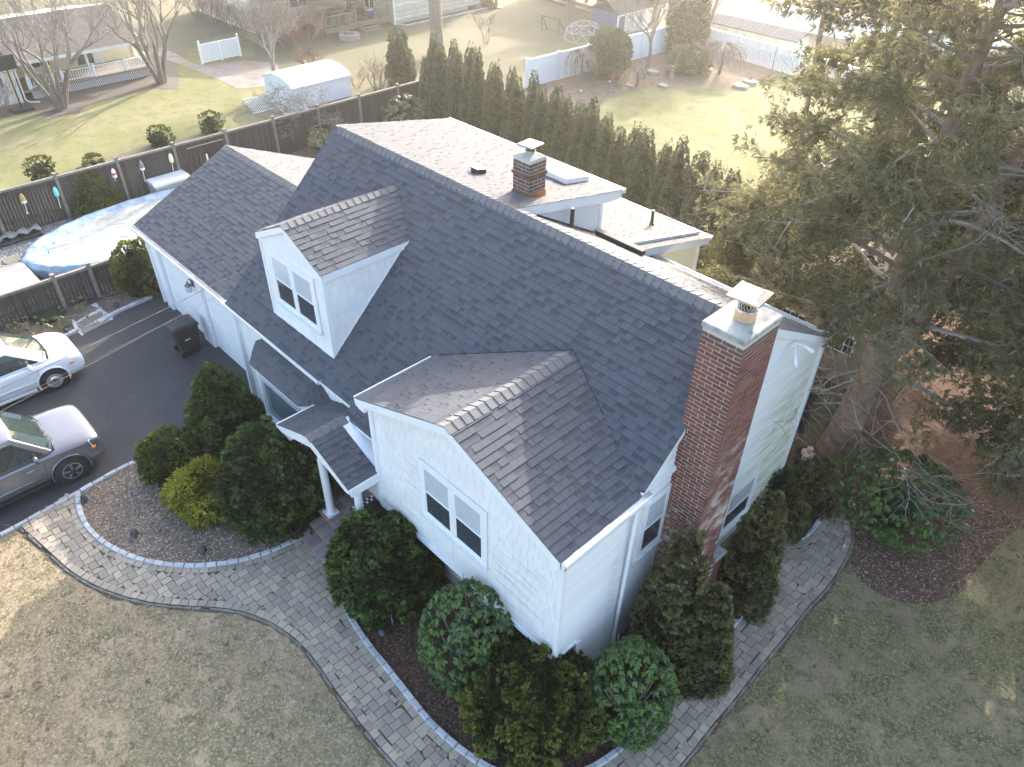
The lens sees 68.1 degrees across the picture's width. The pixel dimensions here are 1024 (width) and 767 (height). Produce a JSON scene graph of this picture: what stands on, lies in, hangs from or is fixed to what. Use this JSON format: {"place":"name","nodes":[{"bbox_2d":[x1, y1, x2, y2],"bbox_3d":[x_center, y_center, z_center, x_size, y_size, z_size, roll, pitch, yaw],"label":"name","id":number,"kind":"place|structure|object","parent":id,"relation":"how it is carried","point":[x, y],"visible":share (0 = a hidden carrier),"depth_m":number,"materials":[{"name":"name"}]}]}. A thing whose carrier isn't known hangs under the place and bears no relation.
{"place":"outdoors","nodes":[
{"label":"outdoors","id":0,"kind":"place"},
{"bbox_2d":[0,291,250,531],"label":"driveway","id":1,"kind":"structure","parent":0,"point":[91,392],"depth_m":18.94,"materials":[{"name":"grey asphalt"}]},
{"bbox_2d":[0,332,84,405],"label":"parked car","id":2,"kind":"object","parent":1,"relation":"on","point":[21,356],"visible":0.94,"depth_m":18.42,"materials":[{"name":"white paint"}]},
{"bbox_2d":[0,405,104,507],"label":"parked car","id":3,"kind":"object","parent":1,"relation":"on","point":[62,444],"visible":1,"depth_m":15.96,"materials":[{"name":"grey paint"}]},
{"bbox_2d":[0,438,179,537],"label":"stone kerb","id":4,"kind":"structure","parent":1,"relation":"on","point":[82,490],"depth_m":16.03,"materials":[{"name":"stone"}]},
{"bbox_2d":[164,314,200,357],"bbox_3d":[-8.590,-1.233,19.907,0.705,0.938,0.580,-31,49,-33],"label":"wheelie bin","id":5,"kind":"object","parent":1,"relation":"on","point":[183,331],"visible":0.98,"depth_m":19.70,"materials":[{"name":"black plastic"}]},
{"bbox_2d":[0,30,298,189],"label":"side lawn","id":6,"kind":"structure","parent":0,"point":[107,128],"depth_m":33.29,"materials":[{"name":"green plant"}]},
{"bbox_2d":[22,154,58,181],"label":"evergreen shrub","id":7,"kind":"object","parent":6,"relation":"on","point":[41,170],"visible":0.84,"depth_m":27.85,"materials":[{"name":"green plant"}]},
{"bbox_2d":[197,33,241,64],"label":"lattice panel","id":8,"kind":"object","parent":6,"relation":"on","point":[219,47],"visible":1,"depth_m":40.11,"materials":[{"name":"white paint"}]},
{"bbox_2d":[151,47,277,88],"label":"garden path","id":9,"kind":"structure","parent":0,"point":[241,74],"depth_m":39.14,"materials":[{"name":"beige concrete"}]},
{"bbox_2d":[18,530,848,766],"bbox_3d":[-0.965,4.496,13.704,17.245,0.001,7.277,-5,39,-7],"label":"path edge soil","id":10,"kind":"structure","parent":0,"point":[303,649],"depth_m":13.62,"materials":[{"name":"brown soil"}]},
{"bbox_2d":[0,470,1023,766],"bbox_3d":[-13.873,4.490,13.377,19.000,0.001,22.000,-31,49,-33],"label":"front lawn","id":11,"kind":"structure","parent":0,"point":[190,759],"depth_m":12.78,"materials":[{"name":"plant"}]},
{"bbox_2d":[1,526,1023,766],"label":"fallen leaves","id":12,"kind":"object","parent":11,"relation":"on","point":[1016,680],"visible":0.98,"depth_m":12.87,"materials":[{"name":"brown plant"}]},
{"bbox_2d":[0,0,1023,633],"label":"ground","id":13,"kind":"structure","parent":0,"point":[518,34],"depth_m":44.21,"materials":[{"name":"green plant"}]},
{"bbox_2d":[0,215,122,321],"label":"gravel yard","id":14,"kind":"structure","parent":13,"relation":"on","point":[8,252],"depth_m":24.57,"materials":[{"name":"grey gravel"}]},
{"bbox_2d":[0,262,43,306],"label":"covered tub","id":15,"kind":"object","parent":14,"relation":"on","point":[14,275],"visible":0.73,"depth_m":22.28,"materials":[{"name":"white plastic"}]},
{"bbox_2d":[20,188,174,277],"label":"covered pool","id":16,"kind":"structure","parent":14,"relation":"on","point":[94,237],"depth_m":24.30,"materials":[{"name":"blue plastic"}]},
{"bbox_2d":[145,169,189,192],"bbox_3d":[-12.397,-7.187,27.468,1.360,0.650,0.800,-31,49,-33],"label":"deck box","id":17,"kind":"object","parent":14,"relation":"on","point":[170,180],"visible":0.7,"depth_m":27.14,"materials":[{"name":"grey plastic"}]},
{"bbox_2d":[0,247,146,330],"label":"board fence","id":18,"kind":"object","parent":13,"relation":"on","point":[90,272],"visible":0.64,"depth_m":21.28,"materials":[{"name":"wood"}]},
{"bbox_2d":[0,3,150,106],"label":"neighbour house","id":19,"kind":"structure","parent":13,"relation":"on","point":[107,59],"depth_m":36.64,"materials":[{"name":"beige"}]},
{"bbox_2d":[0,292,151,335],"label":"drive bed","id":20,"kind":"object","parent":13,"relation":"on","point":[108,307],"visible":0.3,"depth_m":21.11,"materials":[{"name":"brown soil"}]},
{"bbox_2d":[4,293,88,335],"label":"ground cover plants","id":21,"kind":"object","parent":20,"relation":"on","point":[45,317],"visible":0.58,"depth_m":21.05,"materials":[{"name":"green plant"}]},
{"bbox_2d":[107,236,159,297],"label":"evergreen shrub","id":22,"kind":"object","parent":20,"relation":"on","point":[137,274],"visible":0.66,"depth_m":21.67,"materials":[{"name":"green plant"}]},
{"bbox_2d":[68,167,122,218],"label":"evergreen shrub","id":23,"kind":"object","parent":13,"relation":"on","point":[94,196],"visible":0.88,"depth_m":25.84,"materials":[{"name":"green plant"}]},
{"bbox_2d":[32,69,179,116],"bbox_3d":[-18.683,-13.913,36.192,3.484,0.001,7.756,21,43,23],"label":"porch bed","id":24,"kind":"object","parent":13,"relation":"on","point":[79,101],"visible":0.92,"depth_m":36.15,"materials":[{"name":"brown soil"}]},
{"bbox_2d":[0,0,131,109],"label":"bare tree","id":25,"kind":"object","parent":24,"relation":"on","point":[57,96],"visible":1,"depth_m":32.74,"materials":[{"name":"brown plant"}]},
{"bbox_2d":[65,0,210,83],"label":"bare tree","id":26,"kind":"object","parent":24,"relation":"on","point":[158,72],"visible":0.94,"depth_m":35.88,"materials":[{"name":"brown plant"}]},
{"bbox_2d":[0,80,418,235],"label":"board fence","id":27,"kind":"object","parent":13,"relation":"on","point":[363,108],"visible":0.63,"depth_m":27.59,"materials":[{"name":"wood"}]},
{"bbox_2d":[81,440,344,562],"bbox_3d":[-6.119,2.319,16.275,4.970,0.001,4.530,-31,49,-33],"label":"mulch bed","id":28,"kind":"object","parent":13,"relation":"on","point":[222,556],"visible":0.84,"depth_m":15.47,"materials":[{"name":"brown wood"}]},
{"bbox_2d":[133,423,200,487],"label":"evergreen shrub","id":29,"kind":"object","parent":28,"relation":"on","point":[166,453],"visible":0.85,"depth_m":16.07,"materials":[{"name":"green plant"}]},
{"bbox_2d":[75,490,300,567],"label":"stone kerb","id":30,"kind":"structure","parent":28,"relation":"on","point":[93,533],"depth_m":14.87,"materials":[{"name":"stone"}]},
{"bbox_2d":[157,452,242,530],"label":"evergreen shrub","id":31,"kind":"object","parent":28,"relation":"on","point":[198,476],"visible":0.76,"depth_m":15.35,"materials":[{"name":"green plant"}]},
{"bbox_2d":[181,361,269,466],"bbox_3d":[-6.365,0.552,16.757,1.994,2.506,2.103,-31,49,-33],"label":"evergreen shrub","id":32,"kind":"object","parent":28,"relation":"on","point":[218,410],"visible":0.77,"depth_m":16.29,"materials":[{"name":"green plant"}]},
{"bbox_2d":[208,415,330,546],"bbox_3d":[-4.784,1.839,15.345,2.347,2.475,2.451,12,40,13],"label":"evergreen shrub","id":33,"kind":"object","parent":28,"relation":"on","point":[270,481],"visible":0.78,"depth_m":14.69,"materials":[{"name":"green plant"}]},
{"bbox_2d":[227,0,312,70],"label":"bare tree","id":34,"kind":"object","parent":13,"relation":"on","point":[270,49],"visible":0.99,"depth_m":34.86,"materials":[{"name":"brown plant"}]},
{"bbox_2d":[224,80,352,151],"bbox_3d":[-8.558,-10.912,30.749,4.978,2.623,3.792,6,39,6],"label":"bare tree","id":35,"kind":"object","parent":13,"relation":"on","point":[288,103],"visible":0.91,"depth_m":30.63,"materials":[{"name":"grey plant"}]},
{"bbox_2d":[261,60,351,109],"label":"white shed","id":36,"kind":"structure","parent":13,"relation":"on","point":[324,75],"depth_m":35.14,"materials":[{"name":"plastic"}]},
{"bbox_2d":[195,0,481,33],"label":"white house","id":37,"kind":"structure","parent":13,"relation":"on","point":[402,11],"depth_m":46.87,"materials":[{"name":"plastic"}]},
{"bbox_2d":[296,3,390,34],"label":"timber deck","id":38,"kind":"structure","parent":13,"relation":"on","point":[358,18],"depth_m":45.54,"materials":[{"name":"brown wood"}]},
{"bbox_2d":[384,26,416,87],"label":"evergreen tree","id":39,"kind":"object","parent":13,"relation":"on","point":[403,66],"visible":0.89,"depth_m":36.26,"materials":[{"name":"green plant"}]},
{"bbox_2d":[18,458,853,766],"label":"walkway","id":40,"kind":"structure","parent":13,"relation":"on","point":[700,725],"depth_m":14.03,"materials":[{"name":"grey stone"}]},
{"bbox_2d":[129,117,830,660],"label":"house","id":41,"kind":"structure","parent":13,"relation":"on","point":[549,401],"depth_m":13.23,"materials":[{"name":"white paint"}]},
{"bbox_2d":[160,254,203,332],"bbox_3d":[-8.918,-2.521,20.563,0.035,2.120,1.860,-31,49,-33],"label":"garage door","id":42,"kind":"structure","parent":41,"relation":"in","point":[177,279],"depth_m":20.66,"materials":[{"name":"white paint"}]},
{"bbox_2d":[204,290,244,368],"bbox_3d":[-6.993,-1.255,19.035,0.035,2.120,2.430,-31,49,-33],"label":"garage door","id":43,"kind":"structure","parent":41,"relation":"in","point":[222,320],"depth_m":19.35,"materials":[{"name":"white paint"}]},
{"bbox_2d":[249,339,329,444],"bbox_3d":[-4.790,0.410,16.255,0.598,2.371,3.077,-31,49,-33],"label":"bay window","id":44,"kind":"structure","parent":41,"relation":"in","point":[286,390],"depth_m":15.73,"materials":[{"name":"white paint"}]},
{"bbox_2d":[633,482,671,563],"bbox_3d":[2.237,2.191,11.964,0.760,1.350,0.085,-31,49,-33],"label":"window","id":45,"kind":"structure","parent":41,"relation":"in","point":[653,514],"depth_m":11.95,"materials":[{"name":"white paint"}]},
{"bbox_2d":[718,468,760,540],"bbox_3d":[4.458,2.369,14.910,1.140,1.200,0.085,-31,49,-33],"label":"window","id":46,"kind":"structure","parent":41,"relation":"in","point":[740,499],"depth_m":14.93,"materials":[{"name":"white paint"}]},
{"bbox_2d":[354,556,734,766],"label":"front bed","id":47,"kind":"object","parent":13,"relation":"on","point":[450,705],"visible":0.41,"depth_m":13.00,"materials":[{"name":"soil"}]},
{"bbox_2d":[322,506,444,630],"bbox_3d":[-2.315,3.218,13.972,2.372,2.103,2.258,-31,49,-33],"label":"evergreen shrub","id":48,"kind":"object","parent":47,"relation":"on","point":[381,564],"visible":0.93,"depth_m":13.38,"materials":[{"name":"green plant"}]},
{"bbox_2d":[416,573,518,702],"bbox_3d":[-0.759,4.115,12.529,1.715,2.100,1.768,-31,49,-33],"label":"rhododendron","id":49,"kind":"object","parent":47,"relation":"on","point":[467,637],"visible":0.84,"depth_m":12.04,"materials":[{"name":"green plant"}]},
{"bbox_2d":[456,626,610,766],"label":"evergreen shrub","id":50,"kind":"object","parent":47,"relation":"on","point":[529,695],"visible":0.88,"depth_m":11.46,"materials":[{"name":"green plant"}]},
{"bbox_2d":[344,609,742,766],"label":"stone kerb","id":51,"kind":"structure","parent":47,"relation":"on","point":[446,736],"depth_m":12.38,"materials":[{"name":"stone"}]},
{"bbox_2d":[584,634,679,751],"bbox_3d":[1.885,4.779,11.855,1.463,1.991,1.429,-31,49,-33],"label":"rhododendron","id":52,"kind":"object","parent":47,"relation":"on","point":[630,705],"visible":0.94,"depth_m":11.44,"materials":[{"name":"green plant"}]},
{"bbox_2d":[619,523,710,698],"bbox_3d":[2.595,3.537,12.300,1.565,3.646,1.625,-31,49,-33],"label":"evergreen shrub","id":53,"kind":"object","parent":47,"relation":"on","point":[667,605],"visible":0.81,"depth_m":11.90,"materials":[{"name":"green plant"}]},
{"bbox_2d":[674,580,735,700],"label":"evergreen shrub","id":54,"kind":"object","parent":47,"relation":"on","point":[713,652],"visible":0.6,"depth_m":12.21,"materials":[{"name":"green plant"}]},
{"bbox_2d":[713,487,788,626],"bbox_3d":[4.347,2.935,13.491,1.296,3.128,1.336,-31,49,-33],"label":"evergreen shrub","id":55,"kind":"object","parent":47,"relation":"on","point":[748,572],"visible":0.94,"depth_m":13.28,"materials":[{"name":"green plant"}]},
{"bbox_2d":[525,26,668,87],"bbox_3d":[5.530,-17.782,40.552,12.727,1.400,0.127,-28,47,-31],"label":"vinyl fence","id":56,"kind":"object","parent":13,"relation":"on","point":[550,67],"visible":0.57,"depth_m":38.73,"materials":[{"name":"white paint"}]},
{"bbox_2d":[589,0,653,32],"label":"shed","id":57,"kind":"structure","parent":13,"relation":"on","point":[601,8],"depth_m":45.60,"materials":[{"name":"white paint"}]},
{"bbox_2d":[623,128,655,206],"bbox_3d":[4.149,-6.221,24.222,1.249,3.935,1.234,11,40,11],"label":"arborvitae","id":58,"kind":"object","parent":13,"relation":"on","point":[638,190],"visible":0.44,"depth_m":23.66,"materials":[{"name":"green plant"}]},
{"bbox_2d":[644,138,674,212],"bbox_3d":[4.644,-5.742,23.674,1.174,3.890,1.195,-15,42,-20],"label":"arborvitae","id":59,"kind":"object","parent":13,"relation":"on","point":[663,162],"visible":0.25,"depth_m":23.07,"materials":[{"name":"green plant"}]},
{"bbox_2d":[657,134,689,221],"bbox_3d":[4.942,-5.562,23.233,1.179,4.158,1.174,-2,39,-4],"label":"arborvitae","id":60,"kind":"object","parent":13,"relation":"on","point":[676,178],"visible":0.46,"depth_m":22.65,"materials":[{"name":"green plant"}]},
{"bbox_2d":[537,18,814,114],"bbox_3d":[10.498,-17.483,41.409,25.329,0.001,7.001,-31,49,-33],"label":"garden bed","id":61,"kind":"object","parent":13,"relation":"on","point":[601,87],"visible":0.42,"depth_m":39.09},
{"bbox_2d":[586,24,633,80],"bbox_3d":[4.955,-16.799,38.645,2.481,2.794,2.487,-31,49,-33],"label":"evergreen tree","id":62,"kind":"object","parent":61,"relation":"on","point":[612,49],"visible":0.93,"depth_m":37.93,"materials":[{"name":"green plant"}]},
{"bbox_2d":[601,0,685,70],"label":"bare tree","id":63,"kind":"object","parent":61,"relation":"on","point":[652,34],"visible":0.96,"depth_m":38.32,"materials":[{"name":"brown plant"}]},
{"bbox_2d":[664,0,712,52],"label":"evergreen tree","id":64,"kind":"object","parent":61,"relation":"on","point":[687,22],"visible":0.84,"depth_m":41.68,"materials":[{"name":"green plant"}]},
{"bbox_2d":[664,41,714,77],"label":"evergreen shrub","id":65,"kind":"object","parent":61,"relation":"on","point":[689,62],"visible":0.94,"depth_m":39.29,"materials":[{"name":"green plant"}]},
{"bbox_2d":[698,39,746,73],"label":"weeping tree","id":66,"kind":"object","parent":61,"relation":"on","point":[729,47],"visible":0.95,"depth_m":38.96,"materials":[{"name":"brown plant"}]},
{"bbox_2d":[709,11,814,55],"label":"white shed","id":67,"kind":"structure","parent":61,"relation":"on","point":[779,36],"depth_m":43.43,"materials":[{"name":"plastic"}]},
{"bbox_2d":[706,28,858,88],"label":"vinyl fence","id":68,"kind":"object","parent":61,"relation":"on","point":[750,50],"visible":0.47,"depth_m":40.71,"materials":[{"name":"white plastic"}]},
{"bbox_2d":[679,150,710,226],"bbox_3d":[5.474,-5.083,22.767,1.065,4.018,1.066,-22,44,-26],"label":"arborvitae","id":69,"kind":"object","parent":13,"relation":"on","point":[690,203],"visible":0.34,"depth_m":22.16,"materials":[{"name":"green plant"}]},
{"bbox_2d":[692,160,723,273],"bbox_3d":[5.783,-4.804,22.530,1.063,3.896,1.044,-1,39,-3],"label":"arborvitae","id":70,"kind":"object","parent":13,"relation":"on","point":[702,216],"visible":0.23,"depth_m":22.11,"materials":[{"name":"green plant"}]},
{"bbox_2d":[645,5,897,316],"bbox_3d":[7.412,-5.875,18.919,5.989,10.060,8.485,-31,49,-33],"label":"cedar tree","id":71,"kind":"object","parent":13,"relation":"on","point":[721,245],"visible":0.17,"depth_m":19.41,"materials":[{"name":"green plant"}]},
{"bbox_2d":[786,184,1023,603],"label":"needle bed","id":72,"kind":"object","parent":13,"relation":"on","point":[946,452],"visible":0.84,"depth_m":16.40,"materials":[{"name":"brown soil"}]},
{"bbox_2d":[763,242,914,388],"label":"tan shed","id":73,"kind":"structure","parent":72,"relation":"on","point":[839,351],"depth_m":19.25,"materials":[{"name":"beige"}]},
{"bbox_2d":[693,0,1023,540],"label":"cedar tree","id":74,"kind":"object","parent":72,"relation":"on","point":[894,180],"visible":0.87,"depth_m":13.30,"materials":[{"name":"green plant"}]},
{"bbox_2d":[747,0,1023,305],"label":"cedar tree","id":75,"kind":"object","parent":72,"relation":"on","point":[804,156],"visible":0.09,"depth_m":18.04,"materials":[{"name":"green plant"}]},
{"bbox_2d":[835,444,975,553],"bbox_3d":[8.047,2.275,15.737,2.736,1.287,2.821,-31,49,-33],"label":"rhododendron","id":76,"kind":"object","parent":72,"relation":"on","point":[884,503],"visible":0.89,"depth_m":15.29,"materials":[{"name":"green plant"}]},
{"bbox_2d":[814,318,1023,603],"bbox_3d":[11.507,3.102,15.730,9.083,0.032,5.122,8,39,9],"label":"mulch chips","id":77,"kind":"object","parent":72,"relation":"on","point":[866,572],"visible":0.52,"depth_m":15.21,"materials":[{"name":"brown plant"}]},
{"bbox_2d":[855,106,1023,495],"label":"cedar tree","id":78,"kind":"object","parent":72,"relation":"on","point":[1015,341],"visible":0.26,"depth_m":14.18,"materials":[{"name":"green plant"}]},
{"bbox_2d":[291,118,811,476],"bbox_3d":[0.707,-4.833,25.384,10.100,0.001,23.300,-31,49,-33],"label":"side strip","id":79,"kind":"object","parent":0,"point":[314,152],"visible":0.08,"depth_m":30.52,"materials":[{"name":"grey"}]},
{"bbox_2d":[381,93,425,121],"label":"rhododendron","id":80,"kind":"object","parent":79,"relation":"on","point":[403,111],"visible":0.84,"depth_m":32.77,"materials":[{"name":"green plant"}]},
{"bbox_2d":[424,31,442,119],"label":"arborvitae","id":81,"kind":"object","parent":79,"relation":"on","point":[430,58],"visible":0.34,"depth_m":31.88,"materials":[{"name":"green plant"}]},
{"bbox_2d":[428,44,447,118],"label":"arborvitae","id":82,"kind":"object","parent":79,"relation":"on","point":[437,98],"visible":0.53,"depth_m":31.80,"materials":[{"name":"green plant"}]},
{"bbox_2d":[447,48,464,120],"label":"arborvitae","id":83,"kind":"object","parent":79,"relation":"on","point":[454,99],"visible":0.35,"depth_m":30.81,"materials":[{"name":"green plant"}]},
{"bbox_2d":[458,40,475,123],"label":"arborvitae","id":84,"kind":"object","parent":79,"relation":"on","point":[464,100],"visible":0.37,"depth_m":30.12,"materials":[{"name":"green plant"}]},
{"bbox_2d":[466,46,484,129],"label":"arborvitae","id":85,"kind":"object","parent":79,"relation":"on","point":[477,86],"visible":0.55,"depth_m":29.90,"materials":[{"name":"green plant"}]},
{"bbox_2d":[485,59,504,136],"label":"arborvitae","id":86,"kind":"object","parent":79,"relation":"on","point":[494,115],"visible":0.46,"depth_m":28.97,"materials":[{"name":"green plant"}]},
{"bbox_2d":[503,75,525,143],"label":"arborvitae","id":87,"kind":"object","parent":79,"relation":"on","point":[514,118],"visible":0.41,"depth_m":28.06,"materials":[{"name":"green plant"}]},
{"bbox_2d":[520,69,540,141],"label":"arborvitae","id":88,"kind":"object","parent":79,"relation":"on","point":[530,100],"visible":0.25,"depth_m":27.26,"materials":[{"name":"green plant"}]},
{"bbox_2d":[528,84,548,152],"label":"arborvitae","id":89,"kind":"object","parent":79,"relation":"on","point":[539,119],"visible":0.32,"depth_m":27.09,"materials":[{"name":"green plant"}]},
{"bbox_2d":[540,80,563,156],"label":"arborvitae","id":90,"kind":"object","parent":79,"relation":"on","point":[553,109],"visible":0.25,"depth_m":26.58,"materials":[{"name":"green plant"}]},
{"bbox_2d":[548,93,574,162],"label":"arborvitae","id":91,"kind":"object","parent":79,"relation":"on","point":[559,152],"visible":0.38,"depth_m":26.37,"materials":[{"name":"green plant"}]},
{"bbox_2d":[565,103,589,168],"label":"arborvitae","id":92,"kind":"object","parent":79,"relation":"on","point":[575,138],"visible":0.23,"depth_m":25.84,"materials":[{"name":"green plant"}]},
{"bbox_2d":[576,92,599,172],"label":"arborvitae","id":93,"kind":"object","parent":79,"relation":"on","point":[590,126],"visible":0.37,"depth_m":25.42,"materials":[{"name":"green plant"}]},
{"bbox_2d":[590,111,613,178],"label":"arborvitae","id":94,"kind":"object","parent":79,"relation":"on","point":[604,142],"visible":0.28,"depth_m":24.75,"materials":[{"name":"green plant"}]},
{"bbox_2d":[602,125,626,185],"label":"arborvitae","id":95,"kind":"object","parent":79,"relation":"on","point":[616,160],"visible":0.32,"depth_m":24.66,"materials":[{"name":"green plant"}]},
{"bbox_2d":[595,0,1023,189],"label":"back lawn","id":96,"kind":"structure","parent":0,"point":[712,119],"depth_m":35.05,"materials":[{"name":"green plant"}]},
{"bbox_2d":[762,2,1014,59],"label":"vinyl fence","id":97,"kind":"object","parent":96,"relation":"on","point":[791,22],"visible":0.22,"depth_m":46.73,"materials":[{"name":"white paint"}]},
{"bbox_2d":[688,524,1023,766],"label":"lawn","id":98,"kind":"structure","parent":0,"point":[893,680],"depth_m":13.02,"materials":[{"name":"green plant"}]},
{"bbox_2d":[964,442,1023,518],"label":"cedar tree","id":99,"kind":"object","parent":98,"relation":"on","point":[1003,491],"visible":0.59,"depth_m":14.07,"materials":[{"name":"green plant"}]},
{"label":"round bed","id":100,"kind":"structure","parent":0,"visible":0},
{"bbox_2d":[755,486,812,543],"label":"evergreen shrub","id":101,"kind":"object","parent":100,"relation":"on","point":[796,528],"visible":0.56,"depth_m":15.23,"materials":[{"name":"green plant"}]},
{"bbox_2d":[782,453,843,521],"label":"evergreen shrub","id":102,"kind":"object","parent":100,"relation":"on","point":[815,482],"visible":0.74,"depth_m":15.72,"materials":[{"name":"green plant"}]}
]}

